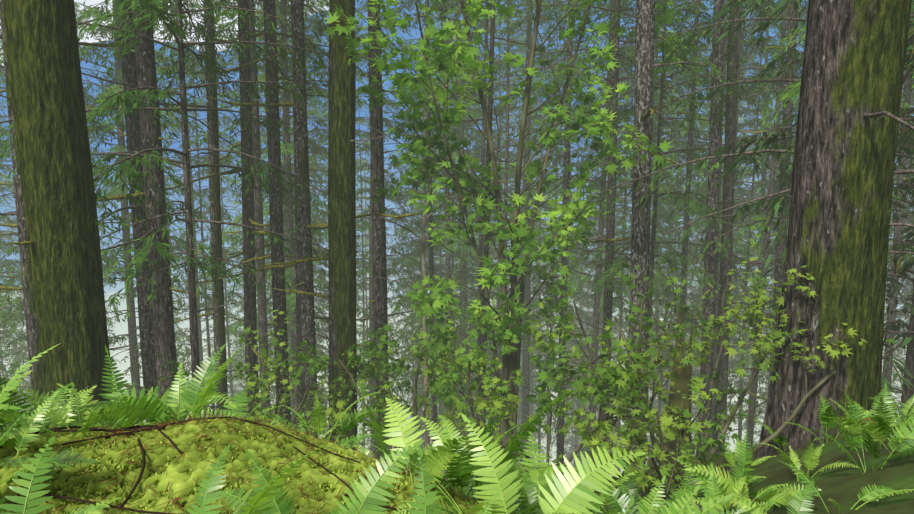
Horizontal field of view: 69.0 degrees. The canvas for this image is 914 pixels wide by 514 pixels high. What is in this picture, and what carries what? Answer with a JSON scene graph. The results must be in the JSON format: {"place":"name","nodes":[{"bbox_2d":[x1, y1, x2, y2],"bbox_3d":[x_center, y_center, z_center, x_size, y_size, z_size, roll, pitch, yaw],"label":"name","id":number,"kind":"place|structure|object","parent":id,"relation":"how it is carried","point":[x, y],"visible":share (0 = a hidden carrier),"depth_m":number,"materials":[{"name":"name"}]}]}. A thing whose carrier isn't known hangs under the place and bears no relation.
{"place":"outdoors","nodes":[
{"label":"outdoors","id":0,"kind":"place"},
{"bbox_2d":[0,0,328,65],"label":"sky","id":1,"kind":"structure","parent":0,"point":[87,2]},
{"bbox_2d":[0,0,913,513],"bbox_3d":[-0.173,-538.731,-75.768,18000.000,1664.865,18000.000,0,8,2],"label":"terrain","id":2,"kind":"structure","parent":0,"point":[840,486],"depth_m":1429.51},
{"bbox_2d":[0,23,30,400],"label":"conifer tree","id":3,"kind":"object","parent":2,"relation":"on","point":[2,167],"visible":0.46,"depth_m":26.72,"materials":[{"name":"green plant"}]},
{"bbox_2d":[0,44,31,437],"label":"conifer tree","id":4,"kind":"object","parent":2,"relation":"on","point":[3,245],"visible":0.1,"depth_m":32.62,"materials":[{"name":"green plant"}]},
{"bbox_2d":[2,0,112,428],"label":"conifer tree","id":5,"kind":"object","parent":2,"relation":"on","point":[54,153],"visible":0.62,"depth_m":5.72,"materials":[{"name":"brown plant"}]},
{"bbox_2d":[0,8,138,392],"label":"conifer tree","id":6,"kind":"object","parent":2,"relation":"on","point":[9,283],"visible":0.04,"depth_m":20.58,"materials":[{"name":"green plant"}]},
{"bbox_2d":[0,0,172,426],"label":"conifer tree","id":7,"kind":"object","parent":2,"relation":"on","point":[36,380],"visible":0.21,"depth_m":8.53,"materials":[{"name":"brown plant"}]},
{"bbox_2d":[0,0,224,424],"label":"conifer tree","id":8,"kind":"object","parent":2,"relation":"on","point":[134,354],"visible":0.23,"depth_m":20.82,"materials":[{"name":"green plant"}]},
{"bbox_2d":[12,0,242,421],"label":"conifer tree","id":9,"kind":"object","parent":2,"relation":"on","point":[132,134],"visible":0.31,"depth_m":9.87,"materials":[{"name":"brown plant"}]},
{"bbox_2d":[81,0,201,405],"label":"conifer tree","id":10,"kind":"object","parent":2,"relation":"on","point":[163,317],"visible":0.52,"depth_m":8.95,"materials":[{"name":"brown plant"}]},
{"bbox_2d":[0,0,362,411],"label":"hemlock tree","id":11,"kind":"object","parent":2,"relation":"on","point":[174,26],"visible":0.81,"depth_m":8.67,"materials":[{"name":"green plant"}]},
{"bbox_2d":[113,0,270,417],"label":"conifer tree","id":12,"kind":"object","parent":2,"relation":"on","point":[180,332],"visible":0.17,"depth_m":29.89,"materials":[{"name":"green plant"}]},
{"bbox_2d":[86,0,313,416],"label":"conifer tree","id":13,"kind":"object","parent":2,"relation":"on","point":[216,249],"visible":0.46,"depth_m":11.56,"materials":[{"name":"brown plant"}]},
{"bbox_2d":[153,0,262,416],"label":"conifer tree","id":14,"kind":"object","parent":2,"relation":"on","point":[197,174],"visible":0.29,"depth_m":26.78,"materials":[{"name":"green plant"}]},
{"bbox_2d":[187,60,245,412],"bbox_3d":[-12.871,3.862,37.902,3.838,31.202,4.672,-1,8,-8],"label":"conifer tree","id":15,"kind":"object","parent":2,"relation":"on","point":[226,306],"visible":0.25,"depth_m":37.01,"materials":[{"name":"green plant"}]},
{"bbox_2d":[165,0,287,414],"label":"conifer tree","id":16,"kind":"object","parent":2,"relation":"on","point":[248,218],"visible":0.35,"depth_m":11.80,"materials":[{"name":"brown plant"}]},
{"bbox_2d":[156,0,328,422],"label":"conifer tree","id":17,"kind":"object","parent":2,"relation":"on","point":[259,242],"visible":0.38,"depth_m":14.64,"materials":[{"name":"brown plant"}]},
{"bbox_2d":[0,412,498,513],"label":"mossy mound","id":18,"kind":"object","parent":2,"relation":"on","point":[181,473],"visible":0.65,"depth_m":1.73,"materials":[{"name":"plant"}]},
{"bbox_2d":[0,343,60,448],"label":"fern clump","id":19,"kind":"object","parent":18,"relation":"on","point":[4,397],"visible":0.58,"depth_m":1.82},
{"bbox_2d":[0,383,96,433],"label":"fern clump","id":20,"kind":"object","parent":18,"relation":"on","point":[18,414],"visible":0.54,"depth_m":2.10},
{"bbox_2d":[3,390,97,482],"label":"fern clump","id":21,"kind":"object","parent":18,"relation":"on","point":[27,438],"visible":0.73,"depth_m":1.67,"materials":[{"name":"plant"}]},
{"bbox_2d":[0,436,121,513],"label":"fern clump","id":22,"kind":"object","parent":18,"relation":"on","point":[89,509],"visible":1,"depth_m":1.33,"materials":[{"name":"plant"}]},
{"bbox_2d":[6,382,158,437],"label":"fern clump","id":23,"kind":"object","parent":18,"relation":"on","point":[58,414],"visible":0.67,"depth_m":1.89,"materials":[{"name":"plant"}]},
{"bbox_2d":[33,345,201,428],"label":"fern clump","id":24,"kind":"object","parent":18,"relation":"on","point":[122,385],"visible":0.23,"depth_m":2.36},
{"bbox_2d":[35,376,247,430],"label":"fern clump","id":25,"kind":"object","parent":18,"relation":"on","point":[97,410],"visible":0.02,"depth_m":2.42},
{"bbox_2d":[66,344,245,439],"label":"fern clump","id":26,"kind":"object","parent":18,"relation":"on","point":[201,398],"visible":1,"depth_m":2.10,"materials":[{"name":"plant"}]},
{"bbox_2d":[107,386,286,424],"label":"fern clump","id":27,"kind":"object","parent":18,"relation":"on","point":[241,397],"visible":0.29,"depth_m":2.35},
{"bbox_2d":[0,416,410,513],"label":"roots","id":28,"kind":"object","parent":18,"relation":"on","point":[137,427],"visible":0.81,"depth_m":1.83,"materials":[{"name":"wood"}]},
{"bbox_2d":[185,442,329,513],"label":"fern clump","id":29,"kind":"object","parent":18,"relation":"on","point":[259,499],"visible":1,"depth_m":1.31,"materials":[{"name":"plant"}]},
{"bbox_2d":[215,439,424,513],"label":"fern clump","id":30,"kind":"object","parent":18,"relation":"on","point":[279,505],"visible":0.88,"depth_m":1.44,"materials":[{"name":"plant"}]},
{"bbox_2d":[281,392,384,442],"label":"fern clump","id":31,"kind":"object","parent":18,"relation":"on","point":[319,423],"visible":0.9,"depth_m":2.17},
{"bbox_2d":[365,397,515,495],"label":"fern clump","id":32,"kind":"object","parent":18,"relation":"on","point":[436,465],"visible":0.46,"depth_m":1.98,"materials":[{"name":"plant"}]},
{"bbox_2d":[406,446,499,513],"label":"fern clump","id":33,"kind":"object","parent":18,"relation":"on","point":[426,495],"visible":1,"depth_m":1.51,"materials":[{"name":"plant"}]},
{"bbox_2d":[385,459,577,513],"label":"fern clump","id":34,"kind":"object","parent":18,"relation":"on","point":[477,507],"visible":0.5,"depth_m":1.78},
{"bbox_2d":[385,390,621,504],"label":"fern clump","id":35,"kind":"object","parent":18,"relation":"on","point":[455,466],"visible":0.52,"depth_m":1.98,"materials":[{"name":"plant"}]},
{"bbox_2d":[400,413,646,513],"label":"fern clump","id":36,"kind":"object","parent":18,"relation":"on","point":[570,498],"visible":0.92,"depth_m":1.71,"materials":[{"name":"plant"}]},
{"bbox_2d":[450,431,634,513],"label":"fern clump","id":37,"kind":"object","parent":18,"relation":"on","point":[541,481],"visible":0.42,"depth_m":2.31,"materials":[{"name":"plant"}]},
{"bbox_2d":[589,484,734,513],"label":"fern clump","id":38,"kind":"object","parent":18,"relation":"on","point":[695,508],"visible":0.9,"depth_m":1.79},
{"bbox_2d":[219,0,327,422],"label":"conifer tree","id":39,"kind":"object","parent":2,"relation":"on","point":[274,157],"visible":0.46,"depth_m":10.92,"materials":[{"name":"brown plant"}]},
{"bbox_2d":[147,307,404,433],"bbox_3d":[-2.119,1.894,7.096,2.517,2.703,2.155,8,11,44],"label":"maple shrub","id":40,"kind":"object","parent":2,"relation":"on","point":[265,385],"visible":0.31,"depth_m":7.05,"materials":[{"name":"green plant"}]},
{"bbox_2d":[173,0,395,423],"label":"conifer tree","id":41,"kind":"object","parent":2,"relation":"on","point":[287,152],"visible":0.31,"depth_m":19.76,"materials":[{"name":"green plant"}]},
{"bbox_2d":[229,0,363,430],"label":"conifer tree","id":42,"kind":"object","parent":2,"relation":"on","point":[318,167],"visible":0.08,"depth_m":27.91,"materials":[{"name":"green plant"}]},
{"bbox_2d":[244,34,367,435],"bbox_3d":[-8.281,3.319,35.987,6.530,30.352,6.820,-2,8,-15],"label":"conifer tree","id":43,"kind":"object","parent":2,"relation":"on","point":[318,302],"visible":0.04,"depth_m":35.12,"materials":[{"name":"green plant"}]},
{"bbox_2d":[173,0,453,431],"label":"conifer tree","id":44,"kind":"object","parent":2,"relation":"on","point":[298,308],"visible":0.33,"depth_m":12.67,"materials":[{"name":"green plant"}]},
{"bbox_2d":[258,0,388,459],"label":"conifer tree","id":45,"kind":"object","parent":2,"relation":"on","point":[341,258],"visible":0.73,"depth_m":8.80,"materials":[{"name":"brown plant"}]},
{"bbox_2d":[197,0,454,449],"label":"conifer tree","id":46,"kind":"object","parent":2,"relation":"on","point":[306,284],"visible":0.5,"depth_m":10.78,"materials":[{"name":"brown plant"}]},
{"bbox_2d":[264,0,425,462],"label":"conifer tree","id":47,"kind":"object","parent":2,"relation":"on","point":[379,302],"visible":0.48,"depth_m":11.02,"materials":[{"name":"brown plant"}]},
{"bbox_2d":[355,141,403,453],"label":"conifer tree","id":48,"kind":"object","parent":2,"relation":"on","point":[360,329],"visible":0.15,"depth_m":53.89,"materials":[{"name":"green plant"}]},
{"bbox_2d":[308,0,451,458],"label":"conifer tree","id":49,"kind":"object","parent":2,"relation":"on","point":[388,123],"visible":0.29,"depth_m":26.66,"materials":[{"name":"green plant"}]},
{"bbox_2d":[251,324,514,495],"bbox_3d":[-1.705,2.575,9.248,4.788,3.270,2.489,5,9,32],"label":"maple shrub","id":50,"kind":"object","parent":2,"relation":"on","point":[398,384],"visible":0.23,"depth_m":9.14,"materials":[{"name":"green plant"}]},
{"bbox_2d":[367,166,458,462],"bbox_3d":[-2.675,6.963,39.079,5.738,24.670,4.891,3,9,21],"label":"conifer tree","id":51,"kind":"object","parent":2,"relation":"on","point":[411,363],"visible":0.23,"depth_m":38.28,"materials":[{"name":"green plant"}]},
{"bbox_2d":[387,0,450,441],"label":"conifer tree","id":52,"kind":"object","parent":2,"relation":"on","point":[431,275],"visible":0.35,"depth_m":16.23,"materials":[{"name":"brown plant"}]},
{"bbox_2d":[272,321,576,499],"bbox_3d":[-0.263,1.656,6.259,2.447,2.117,2.050,-5,9,-30],"label":"maple shrub","id":53,"kind":"object","parent":2,"relation":"on","point":[318,364],"visible":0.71,"depth_m":6.33,"materials":[{"name":"green plant"}]},
{"bbox_2d":[393,0,504,488],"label":"conifer tree","id":54,"kind":"object","parent":2,"relation":"on","point":[443,266],"visible":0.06,"depth_m":28.10,"materials":[{"name":"green plant"}]},
{"bbox_2d":[369,0,529,485],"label":"conifer tree","id":55,"kind":"object","parent":2,"relation":"on","point":[463,253],"visible":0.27,"depth_m":23.95,"materials":[{"name":"green plant"}]},
{"bbox_2d":[356,27,543,447],"bbox_3d":[-0.164,0.736,10.728,3.090,8.501,0.362,-1,8,-6],"label":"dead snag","id":56,"kind":"object","parent":2,"relation":"on","point":[427,440],"visible":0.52,"depth_m":10.40,"materials":[{"name":"grey wood"}]},
{"bbox_2d":[397,1,523,477],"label":"conifer tree","id":57,"kind":"object","parent":2,"relation":"on","point":[439,210],"depth_m":33.80,"materials":[{"name":"green plant"}]},
{"bbox_2d":[394,274,542,492],"bbox_3d":[0.027,1.898,9.212,1.456,3.157,2.042,-8,11,-44],"label":"maple shrub","id":58,"kind":"object","parent":2,"relation":"on","point":[441,320],"visible":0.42,"depth_m":8.99,"materials":[{"name":"green plant"}]},
{"bbox_2d":[409,0,544,430],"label":"conifer tree","id":59,"kind":"object","parent":2,"relation":"on","point":[480,241],"visible":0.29,"depth_m":17.85,"materials":[{"name":"brown plant"}]},
{"bbox_2d":[422,0,537,441],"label":"conifer tree","id":60,"kind":"object","parent":2,"relation":"on","point":[489,113],"visible":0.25,"depth_m":14.33,"materials":[{"name":"brown plant"}]},
{"bbox_2d":[456,9,538,455],"bbox_3d":[2.344,1.310,39.217,5.703,36.284,5.600,-1,8,-4],"label":"conifer tree","id":61,"kind":"object","parent":2,"relation":"on","point":[499,104],"visible":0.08,"depth_m":37.85,"materials":[{"name":"green plant"}]},
{"bbox_2d":[455,0,565,444],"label":"conifer tree","id":62,"kind":"object","parent":2,"relation":"on","point":[507,134],"visible":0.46,"depth_m":23.21,"materials":[{"name":"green plant"}]},
{"bbox_2d":[322,0,699,506],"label":"maple tree","id":63,"kind":"object","parent":2,"relation":"on","point":[443,60],"visible":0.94,"depth_m":9.18,"materials":[{"name":"green plant"}]},
{"bbox_2d":[469,10,558,449],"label":"conifer tree","id":64,"kind":"object","parent":2,"relation":"on","point":[535,283],"visible":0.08,"depth_m":44.47,"materials":[{"name":"green plant"}]},
{"bbox_2d":[473,332,570,464],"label":"maple shrub","id":65,"kind":"object","parent":2,"relation":"on","point":[543,373],"visible":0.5,"depth_m":9.13,"materials":[{"name":"green plant"}]},
{"bbox_2d":[471,0,578,457],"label":"conifer tree","id":66,"kind":"object","parent":2,"relation":"on","point":[519,120],"visible":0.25,"depth_m":32.25,"materials":[{"name":"green plant"}]},
{"bbox_2d":[452,0,600,506],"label":"conifer tree","id":67,"kind":"object","parent":2,"relation":"on","point":[526,366],"visible":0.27,"depth_m":28.35,"materials":[{"name":"green plant"}]},
{"bbox_2d":[511,0,601,455],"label":"conifer tree","id":68,"kind":"object","parent":2,"relation":"on","point":[552,327],"visible":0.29,"depth_m":29.53,"materials":[{"name":"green plant"}]},
{"bbox_2d":[411,305,713,510],"bbox_3d":[0.419,1.457,5.300,2.838,1.947,1.383,6,10,38],"label":"maple shrub","id":69,"kind":"object","parent":2,"relation":"on","point":[496,404],"visible":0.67,"depth_m":5.28,"materials":[{"name":"green plant"}]},
{"bbox_2d":[519,47,627,497],"bbox_3d":[5.665,2.968,34.443,5.955,27.442,6.220,0,8,0],"label":"conifer tree","id":70,"kind":"object","parent":2,"relation":"on","point":[586,297],"visible":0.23,"depth_m":33.63,"materials":[{"name":"green plant"}]},
{"bbox_2d":[485,0,670,495],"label":"conifer tree","id":71,"kind":"object","parent":2,"relation":"on","point":[560,443],"visible":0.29,"depth_m":16.43,"materials":[{"name":"brown plant"}]},
{"bbox_2d":[542,215,622,495],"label":"conifer tree","id":72,"kind":"object","parent":2,"relation":"on","point":[571,442],"visible":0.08,"depth_m":50.44,"materials":[{"name":"green plant"}]},
{"bbox_2d":[482,0,709,477],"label":"conifer tree","id":73,"kind":"object","parent":2,"relation":"on","point":[610,218],"visible":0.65,"depth_m":14.55,"materials":[{"name":"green plant"}]},
{"bbox_2d":[502,0,739,467],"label":"conifer tree","id":74,"kind":"object","parent":2,"relation":"on","point":[629,50],"visible":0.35,"depth_m":21.66,"materials":[{"name":"green plant"}]},
{"bbox_2d":[575,71,678,473],"bbox_3d":[9.696,3.221,38.702,5.562,29.729,6.822,-7,11,-42],"label":"conifer tree","id":75,"kind":"object","parent":2,"relation":"on","point":[601,314],"visible":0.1,"depth_m":38.13,"materials":[{"name":"green plant"}]},
{"bbox_2d":[558,0,715,471],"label":"conifer tree","id":76,"kind":"object","parent":2,"relation":"on","point":[644,111],"visible":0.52,"depth_m":9.96,"materials":[{"name":"brown plant"}]},
{"bbox_2d":[544,261,730,475],"bbox_3d":[1.529,1.317,6.692,1.546,2.688,2.076,-5,9,-32],"label":"maple shrub","id":77,"kind":"object","parent":2,"relation":"on","point":[567,372],"visible":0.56,"depth_m":6.29,"materials":[{"name":"green plant"}]},
{"bbox_2d":[510,215,781,454],"bbox_3d":[3.846,1.464,11.397,5.911,5.897,3.184,3,9,23],"label":"maple shrub","id":78,"kind":"object","parent":2,"relation":"on","point":[669,364],"visible":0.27,"depth_m":11.00,"materials":[{"name":"green plant"}]},
{"bbox_2d":[561,0,746,460],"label":"conifer tree","id":79,"kind":"object","parent":2,"relation":"on","point":[660,215],"visible":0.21,"depth_m":26.24,"materials":[{"name":"green plant"}]},
{"bbox_2d":[612,68,706,464],"bbox_3d":[10.361,2.781,32.800,5.317,24.576,5.554,-4,9,-28],"label":"conifer tree","id":80,"kind":"object","parent":2,"relation":"on","point":[666,298],"visible":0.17,"depth_m":32.09,"materials":[{"name":"green plant"}]},
{"bbox_2d":[578,376,741,511],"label":"maple shrub","id":81,"kind":"object","parent":2,"relation":"on","point":[653,478],"visible":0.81,"depth_m":3.72,"materials":[{"name":"green plant"}]},
{"bbox_2d":[579,477,746,513],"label":"fern clump","id":82,"kind":"object","parent":2,"relation":"on","point":[622,499],"visible":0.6,"depth_m":2.27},
{"bbox_2d":[586,0,741,454],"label":"conifer tree","id":83,"kind":"object","parent":2,"relation":"on","point":[727,202],"visible":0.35,"depth_m":13.55,"materials":[{"name":"brown plant"}]},
{"bbox_2d":[550,0,778,464],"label":"hemlock tree","id":84,"kind":"object","parent":2,"relation":"on","point":[663,91],"visible":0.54,"depth_m":13.28,"materials":[{"name":"green plant"}]},
{"bbox_2d":[588,452,755,508],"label":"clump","id":85,"kind":"object","parent":2,"relation":"on","point":[716,463],"visible":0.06,"depth_m":5.66,"materials":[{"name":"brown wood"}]},
{"bbox_2d":[665,310,692,462],"bbox_3d":[2.584,1.848,7.734,0.390,2.595,0.400,0,8,2],"label":"broken stump","id":86,"kind":"object","parent":2,"relation":"on","point":[685,374],"visible":0.31,"depth_m":7.61,"materials":[{"name":"brown wood"}]},
{"bbox_2d":[525,256,896,492],"bbox_3d":[1.952,0.970,5.485,2.737,1.991,2.138,-2,8,-16],"label":"maple shrub","id":87,"kind":"object","parent":2,"relation":"on","point":[614,376],"visible":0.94,"depth_m":5.17,"materials":[{"name":"green plant"}]},
{"bbox_2d":[621,0,807,450],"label":"conifer tree","id":88,"kind":"object","parent":2,"relation":"on","point":[767,97],"visible":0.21,"depth_m":21.16,"materials":[{"name":"green plant"}]},
{"bbox_2d":[663,0,767,453],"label":"conifer tree","id":89,"kind":"object","parent":2,"relation":"on","point":[710,261],"visible":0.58,"depth_m":12.42,"materials":[{"name":"brown plant"}]},
{"bbox_2d":[669,0,762,368],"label":"conifer tree","id":90,"kind":"object","parent":2,"relation":"on","point":[686,216],"visible":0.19,"depth_m":15.83,"materials":[{"name":"brown plant"}]},
{"bbox_2d":[655,0,787,371],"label":"conifer tree","id":91,"kind":"object","parent":2,"relation":"on","point":[756,195],"visible":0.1,"depth_m":35.90,"materials":[{"name":"green plant"}]},
{"bbox_2d":[672,457,794,513],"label":"fern clump","id":92,"kind":"object","parent":2,"relation":"on","point":[742,485],"visible":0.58,"depth_m":2.91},
{"bbox_2d":[681,2,787,449],"bbox_3d":[8.771,-6.612,18.092,4.435,31.202,3.644,-2,8,-17],"label":"conifer tree","id":93,"kind":"object","parent":2,"relation":"on","point":[754,384],"visible":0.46,"depth_m":18.85,"materials":[{"name":"brown plant"}]},
{"bbox_2d":[669,1,804,452],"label":"conifer tree","id":94,"kind":"object","parent":2,"relation":"on","point":[740,295],"visible":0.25,"depth_m":26.38,"materials":[{"name":"green plant"}]},
{"bbox_2d":[697,430,793,511],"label":"fern clump","id":95,"kind":"object","parent":2,"relation":"on","point":[746,470],"visible":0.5,"depth_m":3.38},
{"bbox_2d":[581,0,913,261],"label":"hemlock tree","id":96,"kind":"object","parent":2,"relation":"on","point":[776,149],"visible":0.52,"depth_m":9.23,"materials":[{"name":"green plant"}]},
{"bbox_2d":[692,0,805,443],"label":"conifer tree","id":97,"kind":"object","parent":2,"relation":"on","point":[753,57],"visible":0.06,"depth_m":31.60,"materials":[{"name":"green plant"}]},
{"bbox_2d":[683,464,820,513],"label":"fern clump","id":98,"kind":"object","parent":2,"relation":"on","point":[776,491],"visible":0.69,"depth_m":2.94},
{"bbox_2d":[726,0,797,402],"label":"conifer tree","id":99,"kind":"object","parent":2,"relation":"on","point":[787,115],"visible":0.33,"depth_m":13.18,"materials":[{"name":"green plant"}]},
{"bbox_2d":[714,481,814,513],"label":"fern clump","id":100,"kind":"object","parent":2,"relation":"on","point":[800,503],"visible":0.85,"depth_m":2.33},
{"bbox_2d":[653,0,913,356],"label":"cedar tree","id":101,"kind":"object","parent":2,"relation":"on","point":[907,263],"visible":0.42,"depth_m":7.27,"materials":[{"name":"green plant"}]},
{"bbox_2d":[763,443,857,481],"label":"fern clump","id":102,"kind":"object","parent":2,"relation":"on","point":[814,457],"visible":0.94,"depth_m":3.44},
{"bbox_2d":[719,0,913,405],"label":"conifer tree","id":103,"kind":"object","parent":2,"relation":"on","point":[772,125],"visible":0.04,"depth_m":19.36,"materials":[{"name":"green plant"}]},
{"bbox_2d":[733,12,913,425],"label":"cedar tree","id":104,"kind":"object","parent":2,"relation":"on","point":[907,390],"visible":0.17,"depth_m":9.49,"materials":[{"name":"green plant"}]},
{"bbox_2d":[754,0,913,460],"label":"conifer tree","id":105,"kind":"object","parent":2,"relation":"on","point":[849,120],"visible":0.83,"depth_m":4.82,"materials":[{"name":"brown plant"}]},
{"bbox_2d":[765,0,913,414],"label":"conifer tree","id":106,"kind":"object","parent":2,"relation":"on","point":[887,373],"visible":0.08,"depth_m":15.90,"materials":[{"name":"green plant"}]},
{"bbox_2d":[778,460,913,512],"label":"fern clump","id":107,"kind":"object","parent":2,"relation":"on","point":[868,496],"visible":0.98,"depth_m":2.56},
{"bbox_2d":[812,395,913,474],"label":"fern clump","id":108,"kind":"object","parent":2,"relation":"on","point":[855,440],"visible":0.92,"depth_m":3.03,"materials":[{"name":"plant"}]},
{"bbox_2d":[824,412,913,458],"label":"fern clump","id":109,"kind":"object","parent":2,"relation":"on","point":[861,431],"visible":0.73,"depth_m":3.15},
{"bbox_2d":[829,383,913,450],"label":"fern clump","id":110,"kind":"object","parent":2,"relation":"on","point":[882,419],"visible":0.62,"depth_m":3.58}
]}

